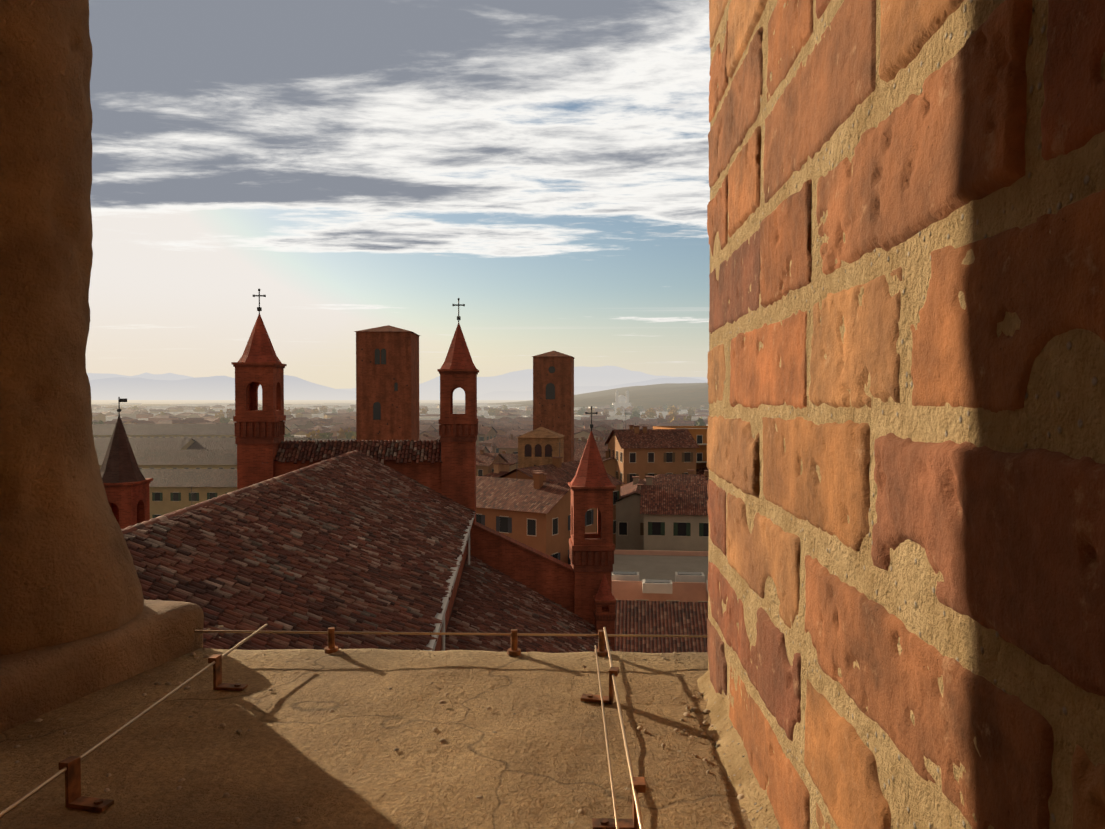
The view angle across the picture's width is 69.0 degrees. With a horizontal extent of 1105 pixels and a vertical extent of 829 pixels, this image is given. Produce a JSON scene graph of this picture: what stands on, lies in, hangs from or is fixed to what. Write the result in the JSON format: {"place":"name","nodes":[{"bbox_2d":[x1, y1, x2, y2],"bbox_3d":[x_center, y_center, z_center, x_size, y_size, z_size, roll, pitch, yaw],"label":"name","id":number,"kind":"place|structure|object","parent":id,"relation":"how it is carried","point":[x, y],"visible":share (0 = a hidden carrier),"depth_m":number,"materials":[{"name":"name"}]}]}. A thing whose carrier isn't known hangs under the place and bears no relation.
{"place":"outdoors","nodes":[
{"label":"outdoors","id":0,"kind":"place"},
{"bbox_2d":[142,434,290,517],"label":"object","id":1,"kind":"structure","parent":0,"point":[171,497],"depth_m":144.37,"materials":[{"name":"brown"}]},
{"bbox_2d":[92,424,355,486],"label":"grey hall roofs","id":2,"kind":"structure","parent":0,"point":[198,451],"depth_m":187.55,"materials":[{"name":"tile"}]},
{"bbox_2d":[91,399,529,403],"bbox_3d":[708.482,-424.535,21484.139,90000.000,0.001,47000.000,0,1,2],"label":"ground plain","id":3,"kind":"structure","parent":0,"point":[259,401],"depth_m":5727.45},
{"bbox_2d":[87,366,707,398],"bbox_3d":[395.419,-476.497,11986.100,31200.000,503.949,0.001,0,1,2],"label":"hills","id":4,"kind":"structure","parent":3,"relation":"on","point":[520,381],"depth_m":12016.63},
{"bbox_2d":[89,375,707,399],"bbox_3d":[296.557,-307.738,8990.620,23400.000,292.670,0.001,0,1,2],"label":"distant mountains","id":5,"kind":"structure","parent":3,"relation":"on","point":[210,388],"depth_m":9125.72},
{"bbox_2d":[91,403,708,518],"bbox_3d":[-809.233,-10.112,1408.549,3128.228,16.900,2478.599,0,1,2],"label":"town walls","id":6,"kind":"structure","parent":3,"relation":"on","point":[166,505],"depth_m":753.33,"materials":[{"name":"beige paint"}]},
{"bbox_2d":[139,436,287,517],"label":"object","id":7,"kind":"object","parent":6,"relation":"in","point":[175,496],"visible":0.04,"depth_m":144.36,"materials":[{"name":"grey"}]},
{"bbox_2d":[91,404,708,438],"bbox_3d":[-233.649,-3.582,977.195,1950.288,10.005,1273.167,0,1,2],"label":"town roofs","id":8,"kind":"structure","parent":6,"relation":"on","point":[347,425],"depth_m":766.36,"materials":[{"name":"brown tile"}]},
{"bbox_2d":[91,383,708,416],"bbox_3d":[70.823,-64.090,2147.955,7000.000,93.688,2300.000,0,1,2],"label":"hills","id":9,"kind":"structure","parent":3,"relation":"on","point":[684,395],"depth_m":1758.73,"materials":[{"name":"grey"}]},
{"bbox_2d":[123,417,708,601],"bbox_3d":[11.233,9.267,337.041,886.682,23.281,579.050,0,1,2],"label":"building walls","id":10,"kind":"structure","parent":3,"relation":"on","point":[633,542],"depth_m":90.95,"materials":[{"name":"beige paint"}]},
{"bbox_2d":[103,415,708,652],"bbox_3d":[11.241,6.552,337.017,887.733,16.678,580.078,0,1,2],"label":"building roofs","id":11,"kind":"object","parent":10,"relation":"on","point":[674,494],"visible":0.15,"depth_m":92.03,"materials":[{"name":"tile"}]},
{"bbox_2d":[188,413,708,601],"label":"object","id":12,"kind":"object","parent":10,"relation":"attached to","point":[664,588],"depth_m":82.90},
{"bbox_2d":[476,435,708,601],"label":"windows","id":13,"kind":"structure","parent":10,"relation":"in","point":[531,527],"depth_m":90.59,"materials":[{"name":"black glass"}]},
{"bbox_2d":[613,428,707,581],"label":"town flat roofs","id":14,"kind":"structure","parent":10,"relation":"on","point":[660,567],"depth_m":75.83,"materials":[{"name":"grey concrete"}]},
{"bbox_2d":[275,458,573,612],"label":"brick wall","id":15,"kind":"structure","parent":3,"relation":"on","point":[551,578],"depth_m":44.95,"materials":[{"name":"red brick"}]},
{"bbox_2d":[100,397,152,528],"bbox_3d":[-23.856,6.045,44.382,2.486,14.050,2.486,0,1,-3],"label":"turret","id":16,"kind":"object","parent":15,"relation":"on","point":[125,483],"visible":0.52,"depth_m":43.75,"materials":[{"name":"brick"}]},
{"bbox_2d":[231,289,286,489],"bbox_3d":[-16.329,-0.336,44.891,2.316,13.334,2.316,0,1,-3],"label":"turret","id":17,"kind":"object","parent":15,"relation":"on","point":[259,436],"visible":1,"depth_m":43.97,"materials":[{"name":"brick"}]},
{"bbox_2d":[266,440,442,463],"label":"facade coping tiles","id":18,"kind":"object","parent":15,"relation":"on","point":[294,450],"visible":0.94,"depth_m":45.08,"materials":[{"name":"brown tile"}]},
{"bbox_2d":[437,298,478,527],"bbox_3d":[-5.294,-0.123,45.472,2.204,12.884,2.204,0,1,-3],"label":"turret","id":19,"kind":"object","parent":15,"relation":"on","point":[458,433],"visible":1,"depth_m":44.59,"materials":[{"name":"brick"}]},
{"bbox_2d":[434,540,467,650],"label":"cathedral wall bricks","id":20,"kind":"object","parent":3,"relation":"on","point":[450,605],"depth_m":33.97,"materials":[{"name":"red brick"}]},
{"bbox_2d":[146,557,429,645],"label":"nave roof deck","id":21,"kind":"structure","parent":20,"relation":"on","point":[301,624],"depth_m":17.26,"materials":[{"name":"tile"}]},
{"bbox_2d":[121,450,475,650],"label":"nave roof tiles","id":22,"kind":"object","parent":20,"relation":"on","point":[307,547],"visible":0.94,"depth_m":21.87,"materials":[{"name":"brown tile"}]},
{"bbox_2d":[423,512,474,650],"bbox_3d":[-3.617,6.953,26.828,0.490,2.320,36.000,0,1,-3],"label":"roof flashing","id":23,"kind":"object","parent":22,"relation":"attached to","point":[440,616],"visible":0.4,"depth_m":25.82,"materials":[{"name":"grey metal"}]},
{"bbox_2d":[445,554,612,652],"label":"aisle roof tiles","id":24,"kind":"object","parent":20,"relation":"on","point":[489,599],"visible":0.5,"depth_m":37.71,"materials":[{"name":"tile"}]},
{"bbox_2d":[568,406,615,624],"bbox_3d":[2.209,6.286,45.748,2.486,13.510,2.486,0,1,-3],"label":"corner turret","id":25,"kind":"object","parent":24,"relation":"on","point":[591,555],"visible":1,"depth_m":44.72,"materials":[{"name":"brick"}]},
{"bbox_2d":[593,573,615,650],"bbox_3d":[2.823,10.836,43.673,1.130,4.500,1.130,0,1,-3],"label":"small turret","id":26,"kind":"object","parent":20,"relation":"on","point":[605,617],"visible":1,"depth_m":43.22,"materials":[{"name":"brick"}]},
{"bbox_2d":[354,325,573,467],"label":"medieval towers","id":27,"kind":"structure","parent":3,"relation":"on","point":[377,382],"depth_m":117.13,"materials":[{"name":"red brick"}]},
{"bbox_2d":[361,349,564,465],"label":"tower windows","id":28,"kind":"structure","parent":27,"relation":"attached to","point":[550,390],"depth_m":116.93,"materials":[{"name":"black"}]},
{"bbox_2d":[612,390,630,410],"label":"church","id":29,"kind":"structure","parent":3,"relation":"on","point":[622,400],"depth_m":1236.95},
{"bbox_3d":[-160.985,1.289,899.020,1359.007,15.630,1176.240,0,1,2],"label":"tree trunks","id":30,"kind":"structure","parent":3,"relation":"on","visible":0},
{"bbox_2d":[92,404,708,438],"bbox_3d":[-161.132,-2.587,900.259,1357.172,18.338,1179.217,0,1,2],"label":"tree foliage","id":31,"kind":"object","parent":30,"relation":"on","point":[649,413],"visible":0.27,"depth_m":805.37,"materials":[{"name":"green plant"}]},
{"bbox_2d":[0,648,752,828],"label":"window sill","id":32,"kind":"structure","parent":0,"point":[528,765],"depth_m":0.77,"materials":[{"name":"stone"}]},
{"bbox_2d":[0,0,143,655],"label":"column","id":33,"kind":"structure","parent":32,"relation":"on","point":[68,572],"depth_m":0.92,"materials":[{"name":"brown stone"}]},
{"bbox_2d":[0,599,203,732],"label":"column base","id":34,"kind":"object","parent":32,"relation":"on","point":[37,682],"depth_m":0.91,"materials":[{"name":"beige stone"}]},
{"bbox_2d":[59,627,645,828],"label":"cable brackets","id":35,"kind":"object","parent":32,"relation":"on","point":[74,798],"visible":0.96,"depth_m":0.66,"materials":[{"name":"brown metal"}]},
{"bbox_2d":[0,624,707,828],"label":"cables","id":36,"kind":"object","parent":32,"relation":"on","point":[95,747],"visible":0.85,"depth_m":0.85,"materials":[{"name":"beige metal"}]},
{"bbox_2d":[13,625,749,828],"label":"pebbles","id":37,"kind":"object","parent":32,"relation":"on","point":[581,811],"visible":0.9,"depth_m":0.81,"materials":[{"name":"brown stone"}]},
{"bbox_2d":[697,671,780,828],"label":"mortar fillet","id":38,"kind":"object","parent":32,"relation":"on","point":[735,766],"depth_m":0.72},
{"bbox_2d":[706,0,1104,828],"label":"jamb bricks","id":39,"kind":"object","parent":32,"relation":"on","point":[1014,544],"visible":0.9,"depth_m":0.37,"materials":[{"name":"orange brick"}]},
{"bbox_2d":[708,0,1104,828],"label":"mortar","id":40,"kind":"object","parent":32,"relation":"on","point":[1062,410],"depth_m":0.36,"materials":[{"name":"beige concrete"}]},
{"bbox_2d":[85,0,709,388],"label":"sky","id":41,"kind":"structure","parent":0,"point":[540,166],"materials":[{"name":"blue"}]},
{"bbox_2d":[184,408,707,435],"bbox_3d":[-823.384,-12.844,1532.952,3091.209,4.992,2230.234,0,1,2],"label":"shed roofs","id":42,"kind":"structure","parent":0,"point":[493,418],"depth_m":785.80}
]}

